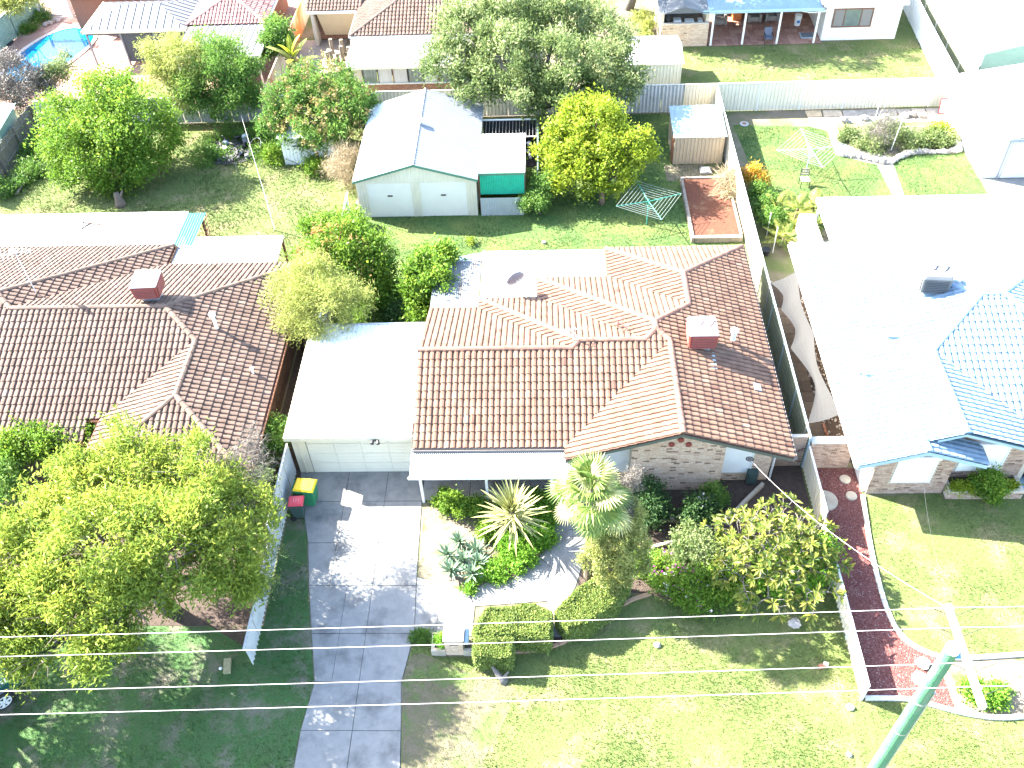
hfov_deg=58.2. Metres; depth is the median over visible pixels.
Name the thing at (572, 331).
tv antenna
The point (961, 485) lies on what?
planter flowers
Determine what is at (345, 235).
photinia tree
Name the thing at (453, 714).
worn grass
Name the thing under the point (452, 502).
shrub
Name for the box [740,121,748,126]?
drain cover
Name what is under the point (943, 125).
shrub
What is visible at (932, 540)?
service cable
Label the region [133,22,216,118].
weeping tree
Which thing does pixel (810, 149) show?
rotary clothesline
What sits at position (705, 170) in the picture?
concrete block
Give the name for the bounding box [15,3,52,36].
ground cover
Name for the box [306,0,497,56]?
brick house
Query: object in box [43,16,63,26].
rock border
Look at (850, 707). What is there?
rock
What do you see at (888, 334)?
roof vent
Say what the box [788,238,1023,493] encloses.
brick house
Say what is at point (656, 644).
rock
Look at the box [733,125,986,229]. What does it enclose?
garden lawn
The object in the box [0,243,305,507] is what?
brick house
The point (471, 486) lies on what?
porch floor
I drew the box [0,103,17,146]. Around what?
garden shed
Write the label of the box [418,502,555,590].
garden soil
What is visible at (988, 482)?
planter shrub
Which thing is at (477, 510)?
shrub
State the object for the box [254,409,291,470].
shrub
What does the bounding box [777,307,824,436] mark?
side paving
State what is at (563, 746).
front lawn
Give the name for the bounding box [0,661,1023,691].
power wire
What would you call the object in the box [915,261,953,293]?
roof cooler
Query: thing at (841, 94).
fence
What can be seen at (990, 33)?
steel shed
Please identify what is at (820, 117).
flagstone path
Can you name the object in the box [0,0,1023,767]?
ground
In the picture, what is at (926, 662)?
rock
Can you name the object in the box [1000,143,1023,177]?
roller door
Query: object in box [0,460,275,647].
side soil
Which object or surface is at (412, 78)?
window pane
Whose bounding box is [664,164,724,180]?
shed apron
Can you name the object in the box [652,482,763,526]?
garden edging
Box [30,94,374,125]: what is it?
fence
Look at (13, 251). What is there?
tv antenna
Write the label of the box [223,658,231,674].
stone block
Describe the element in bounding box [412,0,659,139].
silvery tree
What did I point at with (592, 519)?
fan palm
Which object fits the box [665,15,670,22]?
window pane
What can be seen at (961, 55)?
side fence
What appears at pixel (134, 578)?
lime tree
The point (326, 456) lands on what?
panel door
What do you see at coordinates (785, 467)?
strip soil
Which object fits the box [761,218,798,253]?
feather palm
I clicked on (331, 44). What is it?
timber stump
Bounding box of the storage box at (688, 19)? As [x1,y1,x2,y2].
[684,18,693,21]
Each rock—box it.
[653,642,660,647]
[788,618,800,628]
[846,703,854,710]
[911,670,925,684]
[915,657,930,669]
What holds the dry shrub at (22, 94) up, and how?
on the pool paving at (106, 47)
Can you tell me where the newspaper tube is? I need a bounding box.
[464,629,469,647]
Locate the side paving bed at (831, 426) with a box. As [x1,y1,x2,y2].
[771,284,851,462]
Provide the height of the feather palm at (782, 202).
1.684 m
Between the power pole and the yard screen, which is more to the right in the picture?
the power pole
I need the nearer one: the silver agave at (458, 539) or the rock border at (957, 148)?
the silver agave at (458, 539)
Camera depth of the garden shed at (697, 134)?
50.73 m
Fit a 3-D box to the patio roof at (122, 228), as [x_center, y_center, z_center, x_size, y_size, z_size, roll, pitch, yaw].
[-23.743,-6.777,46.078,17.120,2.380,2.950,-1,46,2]
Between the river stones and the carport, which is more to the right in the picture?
the river stones
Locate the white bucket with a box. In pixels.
[794,13,802,25]
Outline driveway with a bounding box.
[294,471,422,767]
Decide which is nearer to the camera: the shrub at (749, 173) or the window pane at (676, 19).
the shrub at (749, 173)
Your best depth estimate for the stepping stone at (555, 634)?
31.74 m
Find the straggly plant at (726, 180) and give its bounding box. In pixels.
[707,161,750,203]
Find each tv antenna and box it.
[0,247,36,292]
[563,325,583,340]
[603,310,628,328]
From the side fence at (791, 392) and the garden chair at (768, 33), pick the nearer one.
the side fence at (791, 392)
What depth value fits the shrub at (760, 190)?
46.80 m
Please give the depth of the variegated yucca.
33.30 m
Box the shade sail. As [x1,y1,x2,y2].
[763,272,838,433]
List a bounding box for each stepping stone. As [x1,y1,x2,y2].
[553,624,560,636]
[839,475,850,483]
[846,491,856,500]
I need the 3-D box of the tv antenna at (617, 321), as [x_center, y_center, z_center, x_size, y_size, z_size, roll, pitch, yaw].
[4.247,-2.389,36.938,0.900,0.550,0.966,-30,52,-23]
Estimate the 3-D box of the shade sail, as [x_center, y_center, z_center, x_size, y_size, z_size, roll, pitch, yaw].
[12.072,-1.089,38.942,1.278,2.300,8.878,-1,46,2]
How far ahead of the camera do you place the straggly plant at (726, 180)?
48.59 m
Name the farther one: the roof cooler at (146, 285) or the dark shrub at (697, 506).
the roof cooler at (146, 285)
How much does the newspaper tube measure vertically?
0.809 m
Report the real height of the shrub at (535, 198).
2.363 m
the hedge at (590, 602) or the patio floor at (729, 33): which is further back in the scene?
the patio floor at (729, 33)
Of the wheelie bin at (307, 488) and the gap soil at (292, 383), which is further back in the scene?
the gap soil at (292, 383)
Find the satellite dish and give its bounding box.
[507,270,523,294]
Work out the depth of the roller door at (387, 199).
48.08 m
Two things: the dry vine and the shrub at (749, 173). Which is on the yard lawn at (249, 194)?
the dry vine
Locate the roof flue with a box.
[208,311,218,328]
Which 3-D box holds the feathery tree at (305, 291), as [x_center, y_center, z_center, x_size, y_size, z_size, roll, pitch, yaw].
[-8.275,-3.137,39.692,5.363,5.676,4.397,-1,46,2]
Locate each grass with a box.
[401,653,512,767]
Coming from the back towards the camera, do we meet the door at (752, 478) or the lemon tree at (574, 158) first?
the lemon tree at (574, 158)
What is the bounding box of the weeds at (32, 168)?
[0,116,56,201]
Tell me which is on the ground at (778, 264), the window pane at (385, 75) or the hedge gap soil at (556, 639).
the hedge gap soil at (556, 639)
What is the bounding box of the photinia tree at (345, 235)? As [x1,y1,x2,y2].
[282,199,403,322]
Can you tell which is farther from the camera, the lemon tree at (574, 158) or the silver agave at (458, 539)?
the lemon tree at (574, 158)
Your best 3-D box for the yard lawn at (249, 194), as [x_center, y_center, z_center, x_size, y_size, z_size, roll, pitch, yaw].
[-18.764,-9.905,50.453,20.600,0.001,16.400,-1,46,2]
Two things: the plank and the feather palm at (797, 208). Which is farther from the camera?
the plank
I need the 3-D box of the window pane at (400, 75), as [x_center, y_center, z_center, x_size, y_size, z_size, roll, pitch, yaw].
[-6.850,-19.046,56.358,0.830,1.180,0.030,-1,46,2]
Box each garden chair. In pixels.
[763,27,773,44]
[798,167,810,187]
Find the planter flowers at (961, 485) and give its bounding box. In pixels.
[944,478,978,498]
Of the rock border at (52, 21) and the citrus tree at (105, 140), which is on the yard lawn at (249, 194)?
the citrus tree at (105, 140)
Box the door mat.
[799,32,813,38]
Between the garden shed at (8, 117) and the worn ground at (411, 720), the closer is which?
the worn ground at (411, 720)
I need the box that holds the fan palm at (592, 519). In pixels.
[545,449,636,580]
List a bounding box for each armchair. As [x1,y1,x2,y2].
[712,14,727,25]
[747,13,761,22]
[764,12,779,21]
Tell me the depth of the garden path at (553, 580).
33.02 m
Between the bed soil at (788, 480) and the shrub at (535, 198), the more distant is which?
the shrub at (535, 198)
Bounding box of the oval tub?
[249,137,261,152]
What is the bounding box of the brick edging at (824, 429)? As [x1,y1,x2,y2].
[822,423,828,435]
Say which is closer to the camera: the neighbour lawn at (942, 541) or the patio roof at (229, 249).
the neighbour lawn at (942, 541)
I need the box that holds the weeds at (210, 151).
[182,121,275,171]
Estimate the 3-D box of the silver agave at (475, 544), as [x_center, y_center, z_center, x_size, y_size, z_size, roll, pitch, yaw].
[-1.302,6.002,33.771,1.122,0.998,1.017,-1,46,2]
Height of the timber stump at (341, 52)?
0.983 m
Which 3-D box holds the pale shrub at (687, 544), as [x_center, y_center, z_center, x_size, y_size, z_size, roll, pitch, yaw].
[6.692,5.929,32.613,2.584,2.290,2.124,21,51,21]
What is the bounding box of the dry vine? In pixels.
[314,139,359,191]
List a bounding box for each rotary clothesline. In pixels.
[616,181,680,224]
[778,129,845,170]
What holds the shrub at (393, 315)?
on the back lawn at (455, 227)
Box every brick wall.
[770,434,807,465]
[810,436,850,467]
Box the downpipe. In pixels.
[768,458,775,479]
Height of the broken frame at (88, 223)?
0.162 m
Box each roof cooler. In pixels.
[129,269,164,301]
[686,316,718,368]
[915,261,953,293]
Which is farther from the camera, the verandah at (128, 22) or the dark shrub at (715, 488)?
the verandah at (128, 22)
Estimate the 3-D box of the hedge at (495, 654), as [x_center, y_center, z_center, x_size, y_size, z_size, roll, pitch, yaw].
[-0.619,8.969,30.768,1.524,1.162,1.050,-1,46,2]
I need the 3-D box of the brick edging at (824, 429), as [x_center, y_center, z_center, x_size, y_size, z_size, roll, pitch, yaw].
[12.786,2.102,37.385,0.137,0.100,1.290,-1,46,2]
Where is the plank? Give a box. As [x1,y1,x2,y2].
[215,159,248,169]
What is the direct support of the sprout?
on the back lawn at (455, 227)
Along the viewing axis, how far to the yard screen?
50.73 m
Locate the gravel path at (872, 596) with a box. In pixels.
[817,468,953,706]
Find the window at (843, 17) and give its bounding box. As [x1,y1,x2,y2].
[831,8,874,27]
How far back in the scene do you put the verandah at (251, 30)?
59.15 m
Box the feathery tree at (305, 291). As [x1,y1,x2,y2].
[256,241,379,350]
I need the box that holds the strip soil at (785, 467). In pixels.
[753,282,800,469]
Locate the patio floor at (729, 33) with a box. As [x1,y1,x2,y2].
[707,12,821,45]
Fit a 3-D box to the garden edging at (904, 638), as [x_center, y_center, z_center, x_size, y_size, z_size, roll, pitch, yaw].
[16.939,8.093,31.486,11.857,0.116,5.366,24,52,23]
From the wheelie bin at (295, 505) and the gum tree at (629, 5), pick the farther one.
the gum tree at (629, 5)
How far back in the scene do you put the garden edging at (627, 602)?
32.44 m
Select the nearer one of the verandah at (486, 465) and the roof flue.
the verandah at (486, 465)
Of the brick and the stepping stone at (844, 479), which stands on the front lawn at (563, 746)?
the brick
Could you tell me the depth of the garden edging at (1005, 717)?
29.34 m
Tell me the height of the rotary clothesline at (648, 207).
1.600 m
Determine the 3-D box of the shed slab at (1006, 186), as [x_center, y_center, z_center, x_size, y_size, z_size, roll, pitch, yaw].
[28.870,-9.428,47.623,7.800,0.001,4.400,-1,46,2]
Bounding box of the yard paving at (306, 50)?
[295,39,346,75]
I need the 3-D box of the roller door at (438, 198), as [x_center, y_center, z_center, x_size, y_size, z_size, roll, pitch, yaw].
[-3.544,-9.632,47.989,2.400,2.068,0.080,-1,46,2]
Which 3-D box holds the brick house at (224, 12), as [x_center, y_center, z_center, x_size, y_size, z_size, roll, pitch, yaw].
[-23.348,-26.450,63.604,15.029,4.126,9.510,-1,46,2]
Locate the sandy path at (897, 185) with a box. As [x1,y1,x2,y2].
[808,124,903,194]
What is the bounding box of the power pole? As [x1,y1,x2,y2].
[867,604,986,767]
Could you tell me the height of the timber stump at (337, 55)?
0.885 m
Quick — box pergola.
[482,118,536,166]
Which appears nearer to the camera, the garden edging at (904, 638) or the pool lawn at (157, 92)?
the garden edging at (904, 638)
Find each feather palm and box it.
[756,191,793,220]
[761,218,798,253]
[772,191,818,223]
[786,210,824,235]
[793,188,822,216]
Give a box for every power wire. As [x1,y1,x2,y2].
[0,626,1023,656]
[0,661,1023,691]
[0,685,1023,714]
[12,606,1023,636]
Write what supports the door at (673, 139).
in the garden shed at (697, 134)
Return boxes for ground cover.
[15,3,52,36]
[457,555,501,600]
[480,486,562,589]
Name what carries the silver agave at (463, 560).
on the garden soil at (437, 528)
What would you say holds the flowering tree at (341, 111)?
on the yard lawn at (249, 194)
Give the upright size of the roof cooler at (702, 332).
1.505 m
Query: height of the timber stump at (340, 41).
0.954 m
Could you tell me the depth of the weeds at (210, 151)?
53.24 m
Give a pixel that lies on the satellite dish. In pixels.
(515, 278)
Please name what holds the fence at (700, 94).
on the ground at (778, 264)
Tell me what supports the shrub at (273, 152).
on the yard lawn at (249, 194)
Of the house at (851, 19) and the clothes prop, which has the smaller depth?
the clothes prop
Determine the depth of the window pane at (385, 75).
56.48 m
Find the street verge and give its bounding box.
[864,701,1023,767]
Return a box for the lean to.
[478,133,525,215]
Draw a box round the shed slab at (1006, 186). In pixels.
[981,178,1023,193]
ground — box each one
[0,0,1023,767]
[402,653,512,767]
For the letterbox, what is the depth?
30.98 m
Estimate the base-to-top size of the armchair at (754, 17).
0.900 m
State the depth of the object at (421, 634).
31.71 m
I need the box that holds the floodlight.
[370,439,379,444]
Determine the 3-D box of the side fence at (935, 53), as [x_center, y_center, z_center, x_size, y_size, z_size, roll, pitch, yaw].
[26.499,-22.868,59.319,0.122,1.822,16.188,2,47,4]
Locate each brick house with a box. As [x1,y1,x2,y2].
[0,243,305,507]
[70,0,288,29]
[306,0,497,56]
[412,244,796,489]
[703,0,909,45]
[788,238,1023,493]
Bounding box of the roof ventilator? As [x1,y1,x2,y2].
[415,116,422,123]
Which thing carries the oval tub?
on the scrap bits
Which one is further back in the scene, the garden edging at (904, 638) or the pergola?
the pergola
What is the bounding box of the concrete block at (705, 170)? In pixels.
[699,167,711,174]
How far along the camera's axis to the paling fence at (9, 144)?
53.78 m
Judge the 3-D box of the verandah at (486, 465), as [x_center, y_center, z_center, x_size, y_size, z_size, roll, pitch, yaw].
[-0.532,3.676,34.949,6.540,2.367,1.280,-1,46,2]
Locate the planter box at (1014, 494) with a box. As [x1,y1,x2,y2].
[942,475,1023,498]
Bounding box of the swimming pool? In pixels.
[0,26,97,83]
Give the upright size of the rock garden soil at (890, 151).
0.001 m
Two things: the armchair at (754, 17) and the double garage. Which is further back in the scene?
the armchair at (754, 17)
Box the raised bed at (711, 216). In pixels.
[680,176,742,242]
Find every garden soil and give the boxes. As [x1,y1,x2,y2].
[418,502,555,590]
[838,126,953,156]
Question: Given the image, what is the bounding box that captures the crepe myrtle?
[0,0,43,18]
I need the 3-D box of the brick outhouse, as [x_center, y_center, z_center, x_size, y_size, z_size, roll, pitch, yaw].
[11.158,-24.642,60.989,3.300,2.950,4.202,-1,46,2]
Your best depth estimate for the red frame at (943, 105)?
53.70 m
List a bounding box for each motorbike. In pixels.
[215,137,238,157]
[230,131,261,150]
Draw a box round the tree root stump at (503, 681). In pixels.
[491,665,508,684]
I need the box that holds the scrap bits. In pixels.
[212,143,254,161]
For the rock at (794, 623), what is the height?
0.350 m
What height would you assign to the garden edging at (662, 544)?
0.199 m
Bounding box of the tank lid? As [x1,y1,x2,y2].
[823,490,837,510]
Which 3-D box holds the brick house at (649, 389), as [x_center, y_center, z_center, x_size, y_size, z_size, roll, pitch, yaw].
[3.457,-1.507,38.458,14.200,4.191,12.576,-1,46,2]
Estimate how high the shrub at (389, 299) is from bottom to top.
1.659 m
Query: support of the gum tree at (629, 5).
on the ground at (778, 264)
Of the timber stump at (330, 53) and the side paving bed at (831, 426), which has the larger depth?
the timber stump at (330, 53)
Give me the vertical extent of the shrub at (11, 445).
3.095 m
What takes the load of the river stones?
on the side paving bed at (831, 426)
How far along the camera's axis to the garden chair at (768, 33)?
60.30 m
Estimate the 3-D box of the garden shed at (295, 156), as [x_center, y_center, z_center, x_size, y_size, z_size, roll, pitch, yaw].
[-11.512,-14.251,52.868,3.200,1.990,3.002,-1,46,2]
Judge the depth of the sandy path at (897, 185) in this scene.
50.88 m
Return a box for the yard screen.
[537,120,538,179]
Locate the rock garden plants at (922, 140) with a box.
[831,113,964,155]
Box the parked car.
[0,651,25,710]
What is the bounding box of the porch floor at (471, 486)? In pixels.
[423,476,614,500]
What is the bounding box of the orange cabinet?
[732,13,741,20]
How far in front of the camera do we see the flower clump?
29.40 m
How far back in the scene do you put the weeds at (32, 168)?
52.45 m
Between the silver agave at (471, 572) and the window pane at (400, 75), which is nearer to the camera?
the silver agave at (471, 572)
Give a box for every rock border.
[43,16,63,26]
[836,111,962,164]
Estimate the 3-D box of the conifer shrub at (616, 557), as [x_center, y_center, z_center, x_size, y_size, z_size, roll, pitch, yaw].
[3.672,5.388,30.919,3.040,5.694,2.533,-29,52,-23]
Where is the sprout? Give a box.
[465,236,476,247]
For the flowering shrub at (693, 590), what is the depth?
31.76 m
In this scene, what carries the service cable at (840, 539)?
attached to the power pole
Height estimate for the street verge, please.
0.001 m
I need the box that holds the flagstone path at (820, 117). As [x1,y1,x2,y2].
[804,108,946,124]
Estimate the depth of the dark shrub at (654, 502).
34.13 m
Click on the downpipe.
(771, 469)
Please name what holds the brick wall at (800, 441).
on the strip soil at (785, 467)
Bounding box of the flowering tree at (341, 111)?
[246,47,383,159]
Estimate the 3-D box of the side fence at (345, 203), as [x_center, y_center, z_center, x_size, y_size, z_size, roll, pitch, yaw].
[-8.542,-5.550,44.667,0.128,1.602,10.702,-1,46,2]
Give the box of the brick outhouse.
[655,0,709,46]
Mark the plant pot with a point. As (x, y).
(766, 251)
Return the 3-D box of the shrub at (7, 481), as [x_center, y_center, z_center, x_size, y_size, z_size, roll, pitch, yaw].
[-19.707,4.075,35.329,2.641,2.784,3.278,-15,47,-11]
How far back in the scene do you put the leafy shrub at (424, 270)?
41.34 m
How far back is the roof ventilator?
48.69 m
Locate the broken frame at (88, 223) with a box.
[72,217,100,229]
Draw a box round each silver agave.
[433,542,459,563]
[437,557,464,582]
[447,529,471,554]
[452,548,473,571]
[456,560,484,585]
[463,536,489,557]
[465,547,489,568]
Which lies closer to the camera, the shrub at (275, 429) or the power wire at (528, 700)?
the power wire at (528, 700)
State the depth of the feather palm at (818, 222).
45.66 m
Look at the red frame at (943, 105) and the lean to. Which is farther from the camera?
the red frame at (943, 105)
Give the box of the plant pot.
[762,247,770,256]
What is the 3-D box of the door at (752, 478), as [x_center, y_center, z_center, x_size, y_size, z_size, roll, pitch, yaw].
[9.295,3.673,35.576,0.320,0.560,0.020,-1,46,2]
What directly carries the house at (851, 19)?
on the ground at (778, 264)
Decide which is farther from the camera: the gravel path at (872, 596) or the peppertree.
the peppertree
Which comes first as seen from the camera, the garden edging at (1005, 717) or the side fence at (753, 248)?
the garden edging at (1005, 717)
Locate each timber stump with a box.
[328,38,334,53]
[328,49,333,60]
[335,52,339,64]
[339,39,344,52]
[339,45,344,60]
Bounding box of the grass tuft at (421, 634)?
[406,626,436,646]
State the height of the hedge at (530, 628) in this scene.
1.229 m
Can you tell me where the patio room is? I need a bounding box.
[345,35,470,97]
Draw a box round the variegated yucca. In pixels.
[471,475,550,552]
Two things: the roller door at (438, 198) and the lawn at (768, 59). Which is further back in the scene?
the lawn at (768, 59)
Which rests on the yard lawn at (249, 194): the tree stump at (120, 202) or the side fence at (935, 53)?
the tree stump at (120, 202)
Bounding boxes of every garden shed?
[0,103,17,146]
[276,109,342,164]
[626,35,683,86]
[668,104,726,164]
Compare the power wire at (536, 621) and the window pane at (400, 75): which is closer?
the power wire at (536, 621)
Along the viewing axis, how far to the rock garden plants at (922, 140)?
51.33 m
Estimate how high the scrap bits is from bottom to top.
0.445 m
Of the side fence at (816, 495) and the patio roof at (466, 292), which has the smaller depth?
the side fence at (816, 495)
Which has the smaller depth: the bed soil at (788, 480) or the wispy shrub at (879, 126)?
the bed soil at (788, 480)
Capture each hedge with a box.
[471,602,553,655]
[471,634,515,671]
[554,574,630,642]
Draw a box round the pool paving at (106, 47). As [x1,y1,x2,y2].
[0,0,304,108]
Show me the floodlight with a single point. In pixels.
(373, 441)
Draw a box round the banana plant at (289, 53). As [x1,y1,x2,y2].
[267,34,320,68]
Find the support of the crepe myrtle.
on the pool paving at (106, 47)
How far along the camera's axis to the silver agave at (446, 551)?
33.67 m
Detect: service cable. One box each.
[753,463,943,605]
[922,464,954,610]
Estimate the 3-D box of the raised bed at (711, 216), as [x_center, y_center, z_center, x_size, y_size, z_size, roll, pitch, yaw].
[10.367,-9.199,48.115,2.580,0.335,5.450,-1,46,2]
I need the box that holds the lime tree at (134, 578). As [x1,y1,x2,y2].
[0,405,290,704]
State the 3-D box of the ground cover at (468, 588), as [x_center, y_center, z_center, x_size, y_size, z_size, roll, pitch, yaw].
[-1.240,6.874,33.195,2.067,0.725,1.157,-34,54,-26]
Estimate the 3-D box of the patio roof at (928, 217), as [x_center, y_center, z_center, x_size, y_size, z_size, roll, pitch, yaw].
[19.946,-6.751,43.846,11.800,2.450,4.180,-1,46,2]
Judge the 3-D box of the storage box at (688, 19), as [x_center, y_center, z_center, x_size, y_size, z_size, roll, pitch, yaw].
[11.586,-23.695,60.154,0.600,0.220,0.510,-1,46,2]
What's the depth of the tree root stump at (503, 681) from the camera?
30.50 m
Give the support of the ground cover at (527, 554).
on the garden soil at (437, 528)
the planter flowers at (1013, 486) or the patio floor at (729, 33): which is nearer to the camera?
the planter flowers at (1013, 486)
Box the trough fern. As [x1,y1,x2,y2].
[430,631,444,649]
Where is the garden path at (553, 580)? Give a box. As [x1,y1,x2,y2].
[415,496,585,635]
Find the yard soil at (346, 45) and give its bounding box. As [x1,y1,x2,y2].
[280,39,349,94]
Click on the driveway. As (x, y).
(363, 531)
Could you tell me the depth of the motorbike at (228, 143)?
53.38 m
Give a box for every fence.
[0,2,39,50]
[0,105,39,179]
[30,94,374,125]
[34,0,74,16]
[242,443,295,664]
[265,0,309,96]
[319,192,349,322]
[375,84,684,115]
[683,83,716,104]
[714,84,764,293]
[717,77,954,110]
[758,263,811,466]
[802,445,869,700]
[903,0,958,77]
[920,0,978,72]
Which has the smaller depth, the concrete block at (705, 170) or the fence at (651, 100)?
the concrete block at (705, 170)
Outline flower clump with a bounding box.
[954,671,1016,717]
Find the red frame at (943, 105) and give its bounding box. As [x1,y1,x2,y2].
[938,98,949,113]
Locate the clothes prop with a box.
[243,123,274,230]
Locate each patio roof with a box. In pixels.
[0,211,210,246]
[171,235,288,263]
[430,260,481,307]
[480,249,606,296]
[793,193,1023,242]
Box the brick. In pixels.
[818,661,828,668]
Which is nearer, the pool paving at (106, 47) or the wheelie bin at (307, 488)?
the wheelie bin at (307, 488)
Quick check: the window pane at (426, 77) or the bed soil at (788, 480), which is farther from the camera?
the window pane at (426, 77)
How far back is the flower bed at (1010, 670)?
30.14 m
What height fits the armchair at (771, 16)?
0.900 m
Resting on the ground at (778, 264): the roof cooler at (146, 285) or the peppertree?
the peppertree
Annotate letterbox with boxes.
[431,622,471,655]
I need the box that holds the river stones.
[801,297,842,435]
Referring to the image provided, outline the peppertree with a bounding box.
[164,23,272,129]
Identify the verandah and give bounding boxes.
[81,0,198,65]
[177,24,276,84]
[408,449,576,502]
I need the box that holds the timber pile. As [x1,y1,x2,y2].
[4,160,37,194]
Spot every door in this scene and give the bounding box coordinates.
[306,431,412,471]
[366,183,414,216]
[419,182,467,215]
[670,131,674,162]
[747,474,757,483]
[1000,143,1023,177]
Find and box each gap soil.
[265,305,336,488]
[552,636,562,642]
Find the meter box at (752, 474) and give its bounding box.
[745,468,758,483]
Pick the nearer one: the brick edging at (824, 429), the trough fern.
the trough fern
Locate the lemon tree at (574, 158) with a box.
[526,82,666,204]
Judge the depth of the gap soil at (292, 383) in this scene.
39.91 m
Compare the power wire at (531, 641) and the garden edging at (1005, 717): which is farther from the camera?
the garden edging at (1005, 717)
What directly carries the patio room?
on the ground at (778, 264)
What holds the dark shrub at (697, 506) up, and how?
on the bed soil at (788, 480)
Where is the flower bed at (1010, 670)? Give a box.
[944,658,1023,714]
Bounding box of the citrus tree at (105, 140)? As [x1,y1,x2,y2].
[22,55,190,199]
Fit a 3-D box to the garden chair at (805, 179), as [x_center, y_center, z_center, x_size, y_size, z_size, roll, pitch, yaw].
[15.649,-10.992,49.117,0.478,0.981,0.508,-1,46,2]
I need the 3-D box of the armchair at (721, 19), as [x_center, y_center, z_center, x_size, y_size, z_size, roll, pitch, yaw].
[14.113,-24.955,62.447,0.940,0.900,0.932,-1,46,2]
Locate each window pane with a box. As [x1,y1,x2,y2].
[363,70,377,82]
[378,69,392,82]
[393,69,407,81]
[408,69,422,81]
[424,70,437,80]
[439,68,448,80]
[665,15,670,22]
[673,17,680,22]
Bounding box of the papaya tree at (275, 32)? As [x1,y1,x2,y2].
[255,9,301,61]
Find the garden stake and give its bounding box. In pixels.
[891,115,906,149]
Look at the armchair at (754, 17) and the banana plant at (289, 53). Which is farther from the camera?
the armchair at (754, 17)
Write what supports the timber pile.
on the yard lawn at (249, 194)
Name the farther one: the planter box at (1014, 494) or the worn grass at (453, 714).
the planter box at (1014, 494)
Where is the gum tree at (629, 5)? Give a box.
[624,0,636,10]
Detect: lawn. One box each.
[0,123,364,292]
[0,493,313,767]
[97,78,205,110]
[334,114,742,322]
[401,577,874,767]
[609,10,935,112]
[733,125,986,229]
[866,493,1023,654]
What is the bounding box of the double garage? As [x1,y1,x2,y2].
[352,88,483,216]
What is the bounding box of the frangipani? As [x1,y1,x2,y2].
[696,490,854,624]
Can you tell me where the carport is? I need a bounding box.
[283,322,425,472]
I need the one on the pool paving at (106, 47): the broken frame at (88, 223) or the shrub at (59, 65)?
the shrub at (59, 65)
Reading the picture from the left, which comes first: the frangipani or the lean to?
the lean to
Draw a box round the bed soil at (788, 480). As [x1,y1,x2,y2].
[578,469,816,607]
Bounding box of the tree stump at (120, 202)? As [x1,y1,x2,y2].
[113,191,126,208]
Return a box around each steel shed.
[935,0,1023,69]
[944,63,1023,178]
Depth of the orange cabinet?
62.76 m
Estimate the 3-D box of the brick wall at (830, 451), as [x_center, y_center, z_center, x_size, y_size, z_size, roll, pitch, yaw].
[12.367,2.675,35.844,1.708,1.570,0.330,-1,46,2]
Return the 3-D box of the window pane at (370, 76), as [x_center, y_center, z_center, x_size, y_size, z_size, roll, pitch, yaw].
[-8.709,-19.026,56.430,0.830,1.180,0.030,-1,46,2]
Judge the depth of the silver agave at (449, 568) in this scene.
33.19 m
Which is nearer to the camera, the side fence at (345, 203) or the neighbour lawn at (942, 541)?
the neighbour lawn at (942, 541)
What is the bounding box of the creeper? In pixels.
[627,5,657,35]
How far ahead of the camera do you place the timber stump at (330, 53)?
60.63 m
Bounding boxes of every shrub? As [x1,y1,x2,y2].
[0,45,63,114]
[0,410,96,472]
[0,452,37,530]
[26,46,81,99]
[239,462,290,609]
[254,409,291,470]
[257,139,336,178]
[371,273,403,319]
[377,295,411,322]
[392,232,466,321]
[427,484,472,521]
[463,491,506,547]
[515,164,565,218]
[571,461,657,598]
[628,470,674,530]
[632,544,758,620]
[663,513,735,578]
[668,487,725,531]
[698,478,736,511]
[731,157,775,189]
[744,175,792,236]
[862,104,903,152]
[925,116,960,146]
[965,461,1012,507]
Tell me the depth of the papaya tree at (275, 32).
58.00 m
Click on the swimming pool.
(70, 37)
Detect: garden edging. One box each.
[515,592,651,653]
[651,539,676,549]
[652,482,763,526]
[860,494,1023,660]
[865,695,1023,720]
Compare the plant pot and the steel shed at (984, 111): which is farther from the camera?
the steel shed at (984, 111)
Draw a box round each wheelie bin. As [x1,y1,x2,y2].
[286,495,305,520]
[291,478,317,505]
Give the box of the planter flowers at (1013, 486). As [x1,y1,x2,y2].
[1003,477,1023,498]
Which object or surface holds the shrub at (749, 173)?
on the ground at (778, 264)
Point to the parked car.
(7, 701)
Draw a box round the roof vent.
[883,331,892,338]

